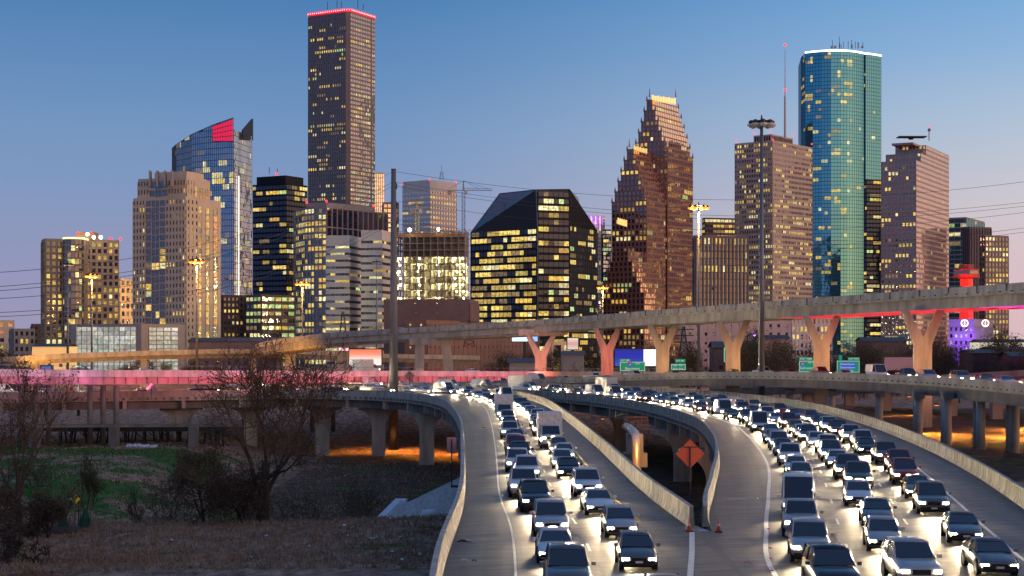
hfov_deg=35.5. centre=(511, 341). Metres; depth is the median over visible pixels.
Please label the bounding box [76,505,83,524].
diamond sign
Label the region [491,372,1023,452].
ramp bridge
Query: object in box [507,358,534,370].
building
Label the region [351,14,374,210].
side windows
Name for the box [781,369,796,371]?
saloon car
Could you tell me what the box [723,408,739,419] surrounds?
saloon car
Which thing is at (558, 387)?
pickup truck
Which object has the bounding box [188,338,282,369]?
building
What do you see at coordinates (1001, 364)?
winter tree
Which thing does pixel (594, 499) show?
saloon car
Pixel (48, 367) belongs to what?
billboard
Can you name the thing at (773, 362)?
winter tree
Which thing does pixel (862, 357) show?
winter tree
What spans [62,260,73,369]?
mast lamp
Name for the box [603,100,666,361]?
windows
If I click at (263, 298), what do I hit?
windows
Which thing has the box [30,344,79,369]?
building
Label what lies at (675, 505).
concrete barrier
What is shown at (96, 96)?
sky
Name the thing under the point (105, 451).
green grass
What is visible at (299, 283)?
mast lamp
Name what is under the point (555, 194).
windows
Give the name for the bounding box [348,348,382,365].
billboard
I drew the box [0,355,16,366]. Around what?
winter tree
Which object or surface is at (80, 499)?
tree stake
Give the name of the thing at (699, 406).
saloon car
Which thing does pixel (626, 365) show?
highway sign
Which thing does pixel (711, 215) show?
power line
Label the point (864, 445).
hatchback car
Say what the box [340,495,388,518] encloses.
shrub
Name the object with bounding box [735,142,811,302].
windows
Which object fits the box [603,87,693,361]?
stepped tower
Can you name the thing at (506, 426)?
pickup truck
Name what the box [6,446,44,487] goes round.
shrub
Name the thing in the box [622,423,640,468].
pipeline
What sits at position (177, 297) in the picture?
power line
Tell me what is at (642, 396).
sport utility vehicle
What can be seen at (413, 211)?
tower crane
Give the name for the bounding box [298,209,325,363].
windows
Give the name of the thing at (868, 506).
saloon car
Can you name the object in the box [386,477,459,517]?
slope paving
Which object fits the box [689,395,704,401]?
sport utility vehicle
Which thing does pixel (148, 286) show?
window
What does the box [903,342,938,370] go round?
winter tree
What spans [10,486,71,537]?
bush
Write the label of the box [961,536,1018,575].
saloon car
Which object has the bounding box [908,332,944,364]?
winter tree
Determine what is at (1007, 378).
saloon car
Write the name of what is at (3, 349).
winter tree
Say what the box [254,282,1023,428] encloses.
highway flyover
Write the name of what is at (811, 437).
hatchback car
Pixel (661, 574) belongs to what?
saloon car
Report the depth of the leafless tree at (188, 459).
142.44 m
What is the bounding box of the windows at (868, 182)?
[864,181,880,336]
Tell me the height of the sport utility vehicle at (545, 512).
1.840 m
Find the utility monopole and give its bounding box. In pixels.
[389,169,398,449]
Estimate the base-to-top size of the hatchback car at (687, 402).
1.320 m
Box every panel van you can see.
[433,382,455,391]
[436,379,457,385]
[470,379,492,387]
[499,387,511,393]
[528,373,545,378]
[585,384,603,395]
[604,385,621,396]
[713,399,731,414]
[749,410,770,432]
[778,471,818,514]
[865,364,887,373]
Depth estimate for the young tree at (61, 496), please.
136.64 m
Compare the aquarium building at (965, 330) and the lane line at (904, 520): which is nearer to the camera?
the lane line at (904, 520)
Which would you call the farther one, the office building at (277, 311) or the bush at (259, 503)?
the office building at (277, 311)
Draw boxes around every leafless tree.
[0,344,88,528]
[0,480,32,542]
[135,318,365,526]
[156,439,249,521]
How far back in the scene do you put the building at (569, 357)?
480.00 m
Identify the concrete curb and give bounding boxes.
[378,498,407,516]
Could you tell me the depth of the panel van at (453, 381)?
343.99 m
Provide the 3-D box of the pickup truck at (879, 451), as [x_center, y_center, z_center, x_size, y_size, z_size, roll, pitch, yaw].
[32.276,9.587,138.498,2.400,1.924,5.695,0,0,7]
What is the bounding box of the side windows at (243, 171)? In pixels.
[234,130,251,294]
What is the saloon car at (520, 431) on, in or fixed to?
on the road at (483, 525)
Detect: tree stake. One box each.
[74,492,74,526]
[80,479,80,516]
[90,485,90,526]
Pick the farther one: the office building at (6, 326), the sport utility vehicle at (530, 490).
the office building at (6, 326)
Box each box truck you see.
[347,376,381,384]
[352,359,379,370]
[494,394,512,418]
[508,375,539,389]
[536,411,563,448]
[595,377,622,390]
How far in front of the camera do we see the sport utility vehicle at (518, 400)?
247.17 m
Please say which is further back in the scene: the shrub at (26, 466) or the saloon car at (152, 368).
the saloon car at (152, 368)
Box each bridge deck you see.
[0,395,464,464]
[398,391,715,530]
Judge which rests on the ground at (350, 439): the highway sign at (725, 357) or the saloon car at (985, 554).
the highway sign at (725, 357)
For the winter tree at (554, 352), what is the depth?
530.17 m
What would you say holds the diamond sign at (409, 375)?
on the road at (483, 525)
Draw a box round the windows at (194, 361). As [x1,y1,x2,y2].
[194,361,265,363]
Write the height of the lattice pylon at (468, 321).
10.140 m
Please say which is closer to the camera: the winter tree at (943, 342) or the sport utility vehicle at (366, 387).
the sport utility vehicle at (366, 387)
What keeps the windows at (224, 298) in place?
in the hotel building at (233, 316)
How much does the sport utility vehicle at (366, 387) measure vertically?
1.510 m
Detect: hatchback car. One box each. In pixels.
[70,366,91,369]
[503,433,520,447]
[520,402,530,410]
[528,413,535,426]
[547,436,569,453]
[549,448,574,468]
[554,457,581,478]
[600,504,639,537]
[614,530,659,569]
[622,391,635,398]
[665,396,680,405]
[676,394,686,400]
[680,398,693,406]
[725,369,739,371]
[745,405,758,409]
[772,438,790,455]
[786,461,815,471]
[787,419,805,433]
[806,431,822,447]
[810,415,823,426]
[841,479,874,505]
[854,437,874,454]
[862,515,904,550]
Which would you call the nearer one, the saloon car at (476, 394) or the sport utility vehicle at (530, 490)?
the sport utility vehicle at (530, 490)
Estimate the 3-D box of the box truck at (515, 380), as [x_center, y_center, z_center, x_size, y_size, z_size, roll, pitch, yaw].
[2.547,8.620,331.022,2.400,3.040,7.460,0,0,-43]
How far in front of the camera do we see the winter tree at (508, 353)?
533.58 m
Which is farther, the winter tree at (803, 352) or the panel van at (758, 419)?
the winter tree at (803, 352)
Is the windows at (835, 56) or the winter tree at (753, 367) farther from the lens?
the windows at (835, 56)
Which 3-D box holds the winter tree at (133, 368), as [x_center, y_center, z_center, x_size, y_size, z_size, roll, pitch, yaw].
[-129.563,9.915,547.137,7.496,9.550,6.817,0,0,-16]
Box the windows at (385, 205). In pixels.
[384,204,398,298]
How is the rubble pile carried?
on the ground at (350, 439)
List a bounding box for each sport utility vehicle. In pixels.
[360,383,383,389]
[411,382,432,385]
[459,386,475,392]
[476,382,493,387]
[492,388,501,393]
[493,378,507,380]
[503,447,527,471]
[506,441,533,453]
[511,454,541,477]
[515,397,527,407]
[516,478,553,511]
[529,498,572,536]
[530,408,543,413]
[530,416,535,430]
[540,542,595,575]
[570,467,603,496]
[622,388,631,393]
[627,387,641,394]
[636,391,652,401]
[640,390,655,396]
[683,392,697,397]
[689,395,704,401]
[707,401,718,413]
[713,395,727,398]
[739,409,753,423]
[745,399,759,405]
[767,430,790,449]
[785,517,834,561]
[797,424,819,442]
[801,409,818,421]
[801,542,861,575]
[817,439,844,460]
[819,416,836,431]
[828,420,846,435]
[881,536,942,575]
[889,457,920,483]
[912,480,951,513]
[916,369,939,376]
[950,370,972,378]
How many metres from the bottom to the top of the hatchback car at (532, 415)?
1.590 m
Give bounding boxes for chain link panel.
[615,411,635,426]
[623,417,647,429]
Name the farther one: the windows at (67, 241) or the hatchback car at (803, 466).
the windows at (67, 241)
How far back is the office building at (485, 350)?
682.59 m
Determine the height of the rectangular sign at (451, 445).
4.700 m
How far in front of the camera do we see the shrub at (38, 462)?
203.26 m
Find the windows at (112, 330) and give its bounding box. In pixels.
[77,327,177,369]
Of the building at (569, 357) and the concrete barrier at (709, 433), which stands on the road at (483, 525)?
the concrete barrier at (709, 433)
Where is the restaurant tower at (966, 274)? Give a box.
[953,264,979,318]
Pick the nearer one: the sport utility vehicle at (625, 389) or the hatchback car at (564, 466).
the hatchback car at (564, 466)
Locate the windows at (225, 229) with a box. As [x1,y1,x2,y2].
[179,118,232,294]
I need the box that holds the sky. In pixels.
[0,0,1023,338]
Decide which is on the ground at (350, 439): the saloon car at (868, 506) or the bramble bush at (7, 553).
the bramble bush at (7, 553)
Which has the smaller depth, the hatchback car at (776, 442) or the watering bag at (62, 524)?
the watering bag at (62, 524)
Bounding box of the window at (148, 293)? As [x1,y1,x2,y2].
[146,291,150,296]
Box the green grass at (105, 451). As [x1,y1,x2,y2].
[15,438,297,522]
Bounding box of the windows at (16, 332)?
[15,331,32,366]
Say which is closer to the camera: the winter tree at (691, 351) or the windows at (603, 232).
the winter tree at (691, 351)
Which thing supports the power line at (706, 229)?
attached to the utility monopole
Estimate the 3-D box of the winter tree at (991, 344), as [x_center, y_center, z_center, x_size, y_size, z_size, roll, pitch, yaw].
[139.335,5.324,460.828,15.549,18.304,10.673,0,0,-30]
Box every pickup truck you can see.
[189,385,216,389]
[438,386,457,393]
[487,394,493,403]
[499,421,520,438]
[500,409,515,421]
[503,435,529,453]
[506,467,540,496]
[512,384,535,389]
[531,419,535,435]
[542,384,566,391]
[583,372,600,375]
[623,370,640,374]
[704,396,719,403]
[732,401,748,410]
[752,367,772,371]
[759,406,774,414]
[772,403,787,412]
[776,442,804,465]
[778,412,798,428]
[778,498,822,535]
[809,367,830,372]
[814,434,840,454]
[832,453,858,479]
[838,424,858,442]
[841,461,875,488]
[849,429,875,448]
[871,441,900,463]
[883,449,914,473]
[895,368,917,375]
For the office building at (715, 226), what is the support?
on the ground at (350, 439)
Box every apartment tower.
[41,232,121,343]
[133,170,220,367]
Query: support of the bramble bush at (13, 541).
on the ground at (350, 439)
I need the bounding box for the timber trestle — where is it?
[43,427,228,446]
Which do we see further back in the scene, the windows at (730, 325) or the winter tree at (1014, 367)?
the windows at (730, 325)
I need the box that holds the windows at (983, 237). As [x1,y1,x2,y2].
[980,237,1007,338]
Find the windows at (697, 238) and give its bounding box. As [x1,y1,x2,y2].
[697,238,746,305]
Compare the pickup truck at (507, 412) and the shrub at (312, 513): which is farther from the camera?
the pickup truck at (507, 412)
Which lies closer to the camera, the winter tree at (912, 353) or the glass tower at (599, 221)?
the winter tree at (912, 353)
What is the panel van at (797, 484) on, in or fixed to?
on the road at (743, 473)
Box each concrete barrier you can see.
[0,389,465,575]
[217,385,719,526]
[271,383,1023,508]
[489,389,694,526]
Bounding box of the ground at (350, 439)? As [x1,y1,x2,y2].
[0,355,1023,575]
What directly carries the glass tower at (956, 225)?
on the ground at (350, 439)
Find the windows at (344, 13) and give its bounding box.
[309,13,344,203]
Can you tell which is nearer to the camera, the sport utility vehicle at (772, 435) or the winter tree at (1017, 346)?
the sport utility vehicle at (772, 435)
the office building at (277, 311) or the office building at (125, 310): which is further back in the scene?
the office building at (125, 310)
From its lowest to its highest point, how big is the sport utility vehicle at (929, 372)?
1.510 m
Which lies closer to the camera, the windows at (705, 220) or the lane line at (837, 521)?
the lane line at (837, 521)
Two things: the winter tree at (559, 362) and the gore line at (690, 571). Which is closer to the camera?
the gore line at (690, 571)
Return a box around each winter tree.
[0,346,16,367]
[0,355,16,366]
[5,352,44,391]
[128,360,139,369]
[157,361,174,369]
[189,360,201,369]
[479,362,496,370]
[486,349,511,370]
[491,356,508,370]
[501,349,517,370]
[520,344,534,357]
[547,347,560,369]
[547,349,560,370]
[553,350,576,370]
[579,346,599,371]
[580,342,600,371]
[669,347,704,386]
[677,354,696,371]
[680,340,707,386]
[695,353,719,371]
[717,355,745,371]
[724,326,776,371]
[740,338,776,371]
[740,352,754,371]
[746,362,758,371]
[753,338,796,371]
[765,335,793,361]
[770,340,804,369]
[770,354,797,371]
[778,356,798,370]
[797,341,812,360]
[797,345,812,371]
[798,344,839,371]
[830,352,855,370]
[842,342,876,373]
[852,339,886,372]
[852,342,883,371]
[855,393,867,400]
[870,352,883,370]
[880,351,897,374]
[893,344,956,373]
[896,338,912,354]
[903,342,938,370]
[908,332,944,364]
[932,328,956,366]
[932,334,955,374]
[932,340,975,374]
[938,357,962,373]
[939,341,971,371]
[944,361,972,402]
[974,327,1023,348]
[975,340,1011,372]
[976,328,1007,353]
[987,335,1022,346]
[987,353,1011,371]
[991,331,1023,370]
[998,362,1020,370]
[1016,353,1023,369]
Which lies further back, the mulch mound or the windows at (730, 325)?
the windows at (730, 325)
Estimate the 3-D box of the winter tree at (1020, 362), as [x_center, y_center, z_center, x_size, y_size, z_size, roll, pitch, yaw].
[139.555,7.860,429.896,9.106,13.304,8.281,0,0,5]
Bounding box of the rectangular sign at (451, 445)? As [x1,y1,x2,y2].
[447,437,457,487]
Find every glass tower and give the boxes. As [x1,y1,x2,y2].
[172,117,252,294]
[253,167,306,294]
[375,172,384,211]
[588,215,604,298]
[601,229,610,298]
[949,217,984,318]
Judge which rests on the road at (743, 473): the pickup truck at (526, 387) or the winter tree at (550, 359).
the pickup truck at (526, 387)
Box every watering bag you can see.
[57,517,67,526]
[78,509,89,527]
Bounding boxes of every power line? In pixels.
[0,172,390,272]
[0,182,391,286]
[0,186,391,290]
[0,202,389,298]
[0,220,390,312]
[0,224,390,316]
[396,182,1023,216]
[397,186,1022,219]
[398,201,1023,229]
[399,220,1020,246]
[400,172,1019,199]
[400,224,1022,250]
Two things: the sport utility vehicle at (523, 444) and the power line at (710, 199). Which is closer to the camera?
the sport utility vehicle at (523, 444)
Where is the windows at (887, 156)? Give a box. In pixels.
[882,147,924,353]
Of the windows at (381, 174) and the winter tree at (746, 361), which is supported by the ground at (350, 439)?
the winter tree at (746, 361)
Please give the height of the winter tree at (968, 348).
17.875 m
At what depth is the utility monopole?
331.40 m
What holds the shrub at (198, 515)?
on the ground at (350, 439)
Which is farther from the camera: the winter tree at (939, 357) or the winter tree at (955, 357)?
the winter tree at (955, 357)
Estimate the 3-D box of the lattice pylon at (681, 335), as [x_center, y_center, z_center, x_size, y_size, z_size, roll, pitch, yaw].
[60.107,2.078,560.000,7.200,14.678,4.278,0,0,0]
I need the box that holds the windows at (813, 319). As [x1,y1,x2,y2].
[793,319,830,370]
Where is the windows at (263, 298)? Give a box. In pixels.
[246,297,293,365]
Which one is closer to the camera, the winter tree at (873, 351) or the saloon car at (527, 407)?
the saloon car at (527, 407)
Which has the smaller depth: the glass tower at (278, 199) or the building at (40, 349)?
the building at (40, 349)
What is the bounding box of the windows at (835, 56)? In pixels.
[804,52,880,354]
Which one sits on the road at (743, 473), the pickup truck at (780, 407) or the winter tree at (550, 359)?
the pickup truck at (780, 407)
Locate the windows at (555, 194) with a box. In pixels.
[472,191,596,363]
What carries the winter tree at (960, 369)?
on the ground at (350, 439)
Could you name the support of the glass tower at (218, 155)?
on the ground at (350, 439)
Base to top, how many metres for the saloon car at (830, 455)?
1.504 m
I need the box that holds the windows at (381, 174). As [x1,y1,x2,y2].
[375,174,383,211]
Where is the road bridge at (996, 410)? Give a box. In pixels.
[709,370,1023,418]
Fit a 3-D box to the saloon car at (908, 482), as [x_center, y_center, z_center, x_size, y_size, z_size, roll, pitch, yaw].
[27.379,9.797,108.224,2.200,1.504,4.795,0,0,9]
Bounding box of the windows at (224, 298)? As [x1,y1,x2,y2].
[224,298,245,335]
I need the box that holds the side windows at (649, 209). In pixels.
[629,101,692,358]
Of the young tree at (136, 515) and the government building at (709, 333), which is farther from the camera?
the government building at (709, 333)
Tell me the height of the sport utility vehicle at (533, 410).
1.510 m
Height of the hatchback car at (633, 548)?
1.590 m
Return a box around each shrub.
[0,443,28,485]
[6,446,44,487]
[8,461,46,487]
[23,448,73,485]
[28,460,81,499]
[61,478,101,507]
[140,486,176,520]
[145,491,197,521]
[154,490,199,519]
[155,477,201,520]
[182,509,223,522]
[242,488,287,518]
[291,493,326,520]
[291,504,330,520]
[328,481,373,516]
[333,473,380,517]
[340,491,382,518]
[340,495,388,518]
[343,487,387,517]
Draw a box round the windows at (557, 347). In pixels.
[553,345,560,356]
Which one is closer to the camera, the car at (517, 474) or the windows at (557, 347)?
the car at (517, 474)
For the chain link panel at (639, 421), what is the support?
attached to the pipeline
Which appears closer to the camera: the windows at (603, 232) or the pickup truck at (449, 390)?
the pickup truck at (449, 390)
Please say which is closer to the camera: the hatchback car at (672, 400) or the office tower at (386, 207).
the hatchback car at (672, 400)
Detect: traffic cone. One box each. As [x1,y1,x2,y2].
[685,519,692,531]
[714,519,721,531]
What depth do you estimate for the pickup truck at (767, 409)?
212.85 m
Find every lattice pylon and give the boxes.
[332,311,353,367]
[460,320,478,346]
[673,326,693,358]
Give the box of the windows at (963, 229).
[963,229,990,263]
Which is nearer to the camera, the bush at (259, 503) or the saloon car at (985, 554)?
the saloon car at (985, 554)
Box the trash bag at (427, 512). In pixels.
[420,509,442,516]
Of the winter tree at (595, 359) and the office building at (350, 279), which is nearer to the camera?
the winter tree at (595, 359)
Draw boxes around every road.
[406,392,738,575]
[566,389,1023,575]
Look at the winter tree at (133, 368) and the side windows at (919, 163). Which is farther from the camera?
the side windows at (919, 163)
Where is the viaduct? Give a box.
[0,349,479,389]
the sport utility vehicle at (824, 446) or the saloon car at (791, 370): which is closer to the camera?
the sport utility vehicle at (824, 446)
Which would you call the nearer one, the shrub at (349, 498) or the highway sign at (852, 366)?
the shrub at (349, 498)
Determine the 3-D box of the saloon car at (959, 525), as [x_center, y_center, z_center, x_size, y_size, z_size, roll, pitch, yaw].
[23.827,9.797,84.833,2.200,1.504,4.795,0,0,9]
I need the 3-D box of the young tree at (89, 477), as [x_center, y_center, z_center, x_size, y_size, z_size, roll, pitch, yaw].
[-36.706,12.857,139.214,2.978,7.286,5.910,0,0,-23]
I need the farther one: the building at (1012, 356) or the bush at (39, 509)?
the building at (1012, 356)
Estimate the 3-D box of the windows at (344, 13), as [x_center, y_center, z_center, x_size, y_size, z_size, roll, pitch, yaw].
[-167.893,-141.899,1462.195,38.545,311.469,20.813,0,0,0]
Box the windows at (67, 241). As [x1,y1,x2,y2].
[47,239,117,343]
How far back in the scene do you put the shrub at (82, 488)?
197.18 m
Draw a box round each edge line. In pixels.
[441,395,516,575]
[562,435,639,520]
[668,407,777,575]
[917,467,1023,560]
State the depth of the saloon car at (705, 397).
268.32 m
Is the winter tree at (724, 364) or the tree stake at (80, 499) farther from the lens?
the winter tree at (724, 364)
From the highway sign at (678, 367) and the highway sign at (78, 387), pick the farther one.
the highway sign at (678, 367)
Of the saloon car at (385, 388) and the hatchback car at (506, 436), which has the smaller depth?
the hatchback car at (506, 436)
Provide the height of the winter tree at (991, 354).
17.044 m
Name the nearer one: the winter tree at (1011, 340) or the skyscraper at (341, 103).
the winter tree at (1011, 340)
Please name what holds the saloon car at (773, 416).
on the road at (743, 473)
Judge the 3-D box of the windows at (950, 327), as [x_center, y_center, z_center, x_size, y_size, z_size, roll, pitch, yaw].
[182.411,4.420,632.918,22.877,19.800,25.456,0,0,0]
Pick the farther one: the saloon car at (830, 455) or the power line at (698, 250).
the power line at (698, 250)
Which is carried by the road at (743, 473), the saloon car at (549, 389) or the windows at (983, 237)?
the saloon car at (549, 389)
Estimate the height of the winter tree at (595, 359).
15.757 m
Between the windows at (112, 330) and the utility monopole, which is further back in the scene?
the windows at (112, 330)
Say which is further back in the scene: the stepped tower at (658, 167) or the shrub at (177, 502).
the stepped tower at (658, 167)
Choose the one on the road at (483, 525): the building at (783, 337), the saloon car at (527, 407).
the saloon car at (527, 407)
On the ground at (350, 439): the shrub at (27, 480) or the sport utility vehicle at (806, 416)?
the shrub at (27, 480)
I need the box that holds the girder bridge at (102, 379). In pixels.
[0,364,690,445]
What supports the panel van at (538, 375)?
on the ramp bridge at (980, 393)
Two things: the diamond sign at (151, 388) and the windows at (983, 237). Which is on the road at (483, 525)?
the diamond sign at (151, 388)
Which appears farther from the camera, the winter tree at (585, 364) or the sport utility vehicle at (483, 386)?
the winter tree at (585, 364)
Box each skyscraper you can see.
[308,1,375,211]
[798,37,881,354]
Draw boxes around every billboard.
[40,365,53,415]
[338,347,349,350]
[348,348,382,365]
[511,336,537,357]
[567,337,578,350]
[614,348,655,366]
[882,356,912,395]
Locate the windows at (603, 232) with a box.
[602,231,610,292]
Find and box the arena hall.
[71,324,184,369]
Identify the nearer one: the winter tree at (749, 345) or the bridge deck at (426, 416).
the bridge deck at (426, 416)
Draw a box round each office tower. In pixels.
[382,202,398,298]
[402,165,456,298]
[735,43,812,320]
[881,126,948,354]
[962,227,991,318]
[979,235,1008,338]
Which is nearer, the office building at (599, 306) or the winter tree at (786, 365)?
the winter tree at (786, 365)
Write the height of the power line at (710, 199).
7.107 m
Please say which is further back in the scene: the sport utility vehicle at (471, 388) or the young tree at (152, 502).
the sport utility vehicle at (471, 388)
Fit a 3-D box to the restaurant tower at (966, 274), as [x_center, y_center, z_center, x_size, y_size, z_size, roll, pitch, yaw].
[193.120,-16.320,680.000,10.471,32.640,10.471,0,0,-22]
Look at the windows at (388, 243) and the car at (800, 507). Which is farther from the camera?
the windows at (388, 243)
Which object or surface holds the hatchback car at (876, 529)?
on the road at (743, 473)
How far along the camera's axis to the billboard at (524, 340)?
559.98 m
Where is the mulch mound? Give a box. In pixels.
[42,526,85,533]
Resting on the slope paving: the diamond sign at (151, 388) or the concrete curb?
the concrete curb
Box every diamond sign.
[70,495,79,526]
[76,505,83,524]
[146,383,156,399]
[405,371,413,389]
[676,440,703,503]
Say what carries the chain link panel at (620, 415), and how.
on the ramp bridge at (980, 393)
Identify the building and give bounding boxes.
[0,320,14,355]
[9,329,34,367]
[30,324,40,343]
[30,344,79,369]
[119,278,132,323]
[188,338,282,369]
[221,295,245,337]
[246,294,294,365]
[293,200,387,364]
[326,230,390,367]
[384,299,478,370]
[397,228,469,298]
[405,320,539,370]
[470,189,597,364]
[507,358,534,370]
[549,341,570,370]
[559,351,585,371]
[597,299,601,358]
[680,321,790,369]
[692,235,747,306]
[702,218,734,235]
[707,341,758,371]
[754,335,789,368]
[788,318,831,370]
[855,337,907,373]
[864,179,880,336]
[949,319,992,363]
[957,349,998,372]
[969,339,1023,348]
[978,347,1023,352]
[995,352,1023,370]
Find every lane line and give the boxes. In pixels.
[515,415,590,550]
[811,459,848,547]
[845,451,907,523]
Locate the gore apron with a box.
[695,526,708,530]
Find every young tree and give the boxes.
[57,478,83,512]
[74,447,108,509]
[119,481,147,521]
[139,475,182,521]
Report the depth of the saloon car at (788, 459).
126.60 m
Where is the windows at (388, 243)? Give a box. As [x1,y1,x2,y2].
[326,241,390,364]
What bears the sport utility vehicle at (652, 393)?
on the road at (743, 473)
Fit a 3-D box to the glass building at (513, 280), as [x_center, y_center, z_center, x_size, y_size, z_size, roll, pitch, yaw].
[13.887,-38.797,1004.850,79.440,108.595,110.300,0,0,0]
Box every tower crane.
[410,202,421,232]
[447,181,491,232]
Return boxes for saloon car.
[136,367,156,369]
[371,386,394,391]
[403,386,419,391]
[413,387,433,392]
[459,389,471,395]
[472,391,482,397]
[478,389,491,393]
[481,392,490,399]
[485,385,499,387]
[500,416,518,420]
[505,429,526,434]
[524,405,535,413]
[532,526,577,562]
[538,387,557,391]
[552,442,576,456]
[567,388,584,393]
[580,487,616,514]
[643,573,678,575]
[652,395,665,402]
[666,392,676,396]
[692,401,707,411]
[702,395,710,399]
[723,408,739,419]
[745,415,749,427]
[756,403,769,409]
[761,424,781,436]
[762,429,778,443]
[767,412,780,421]
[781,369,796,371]
[782,455,809,471]
[785,409,801,418]
[792,424,798,437]
[824,449,845,467]
[835,369,850,372]
[857,497,896,526]
[901,474,927,498]
[940,510,984,542]
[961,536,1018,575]
[974,374,993,379]
[994,375,1016,381]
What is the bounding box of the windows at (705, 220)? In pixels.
[702,219,734,235]
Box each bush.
[0,527,28,559]
[0,546,13,563]
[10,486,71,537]
[20,538,52,562]
[195,461,276,522]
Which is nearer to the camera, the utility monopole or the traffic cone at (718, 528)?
the traffic cone at (718, 528)
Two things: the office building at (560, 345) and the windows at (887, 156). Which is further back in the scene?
the windows at (887, 156)
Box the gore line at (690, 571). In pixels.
[687,532,694,575]
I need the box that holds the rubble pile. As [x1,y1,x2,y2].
[126,443,156,447]
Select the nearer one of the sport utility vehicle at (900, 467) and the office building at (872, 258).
the sport utility vehicle at (900, 467)
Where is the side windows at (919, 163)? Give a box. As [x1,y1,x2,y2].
[917,146,948,352]
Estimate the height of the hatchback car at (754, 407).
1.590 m
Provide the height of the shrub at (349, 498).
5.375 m
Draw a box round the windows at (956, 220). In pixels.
[949,219,984,318]
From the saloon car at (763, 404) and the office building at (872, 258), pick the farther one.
the office building at (872, 258)
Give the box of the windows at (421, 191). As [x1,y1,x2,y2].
[403,191,455,233]
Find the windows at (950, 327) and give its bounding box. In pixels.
[950,327,971,350]
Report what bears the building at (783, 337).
on the ground at (350, 439)
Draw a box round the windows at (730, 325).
[688,324,787,368]
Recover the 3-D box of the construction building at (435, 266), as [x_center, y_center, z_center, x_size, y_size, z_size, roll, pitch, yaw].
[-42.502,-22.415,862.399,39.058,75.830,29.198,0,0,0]
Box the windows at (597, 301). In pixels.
[597,301,600,355]
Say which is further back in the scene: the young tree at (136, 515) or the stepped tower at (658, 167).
the stepped tower at (658, 167)
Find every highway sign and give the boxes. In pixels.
[74,362,81,415]
[620,359,644,374]
[671,359,685,388]
[724,347,725,369]
[799,357,812,371]
[837,355,859,394]
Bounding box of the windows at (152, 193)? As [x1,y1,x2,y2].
[134,180,216,337]
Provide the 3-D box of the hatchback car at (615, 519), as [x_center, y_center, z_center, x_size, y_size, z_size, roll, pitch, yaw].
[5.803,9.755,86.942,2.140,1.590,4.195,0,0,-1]
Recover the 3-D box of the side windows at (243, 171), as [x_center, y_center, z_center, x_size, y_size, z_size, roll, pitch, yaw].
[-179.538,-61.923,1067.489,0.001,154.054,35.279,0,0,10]
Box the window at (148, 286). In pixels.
[146,284,150,289]
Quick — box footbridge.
[0,416,234,448]
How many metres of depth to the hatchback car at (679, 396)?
269.10 m
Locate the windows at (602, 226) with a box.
[589,217,604,298]
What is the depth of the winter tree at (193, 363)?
533.96 m
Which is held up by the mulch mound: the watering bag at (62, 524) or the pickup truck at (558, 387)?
the watering bag at (62, 524)
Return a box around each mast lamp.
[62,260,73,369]
[85,271,97,369]
[189,256,204,387]
[295,279,309,366]
[372,259,380,347]
[597,283,608,335]
[688,202,708,389]
[747,115,775,395]
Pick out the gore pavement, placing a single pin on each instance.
(708, 538)
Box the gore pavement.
[693,531,743,575]
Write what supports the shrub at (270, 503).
on the ground at (350, 439)
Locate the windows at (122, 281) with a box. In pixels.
[119,281,132,323]
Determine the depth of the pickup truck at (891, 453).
127.63 m
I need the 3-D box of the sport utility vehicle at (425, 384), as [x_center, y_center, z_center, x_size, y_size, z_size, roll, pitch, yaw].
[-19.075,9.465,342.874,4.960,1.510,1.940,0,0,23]
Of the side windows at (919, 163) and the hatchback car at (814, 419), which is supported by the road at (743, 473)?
the hatchback car at (814, 419)
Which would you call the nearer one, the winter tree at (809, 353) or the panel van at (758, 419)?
the panel van at (758, 419)
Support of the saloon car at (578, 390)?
on the road at (743, 473)
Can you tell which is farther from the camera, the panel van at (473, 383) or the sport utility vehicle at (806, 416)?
the panel van at (473, 383)
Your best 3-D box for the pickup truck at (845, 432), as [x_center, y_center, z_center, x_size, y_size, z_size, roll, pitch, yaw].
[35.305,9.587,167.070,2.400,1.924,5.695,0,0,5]
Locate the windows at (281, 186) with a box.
[253,185,306,294]
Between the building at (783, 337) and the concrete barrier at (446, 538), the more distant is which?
the building at (783, 337)
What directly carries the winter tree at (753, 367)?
on the ground at (350, 439)

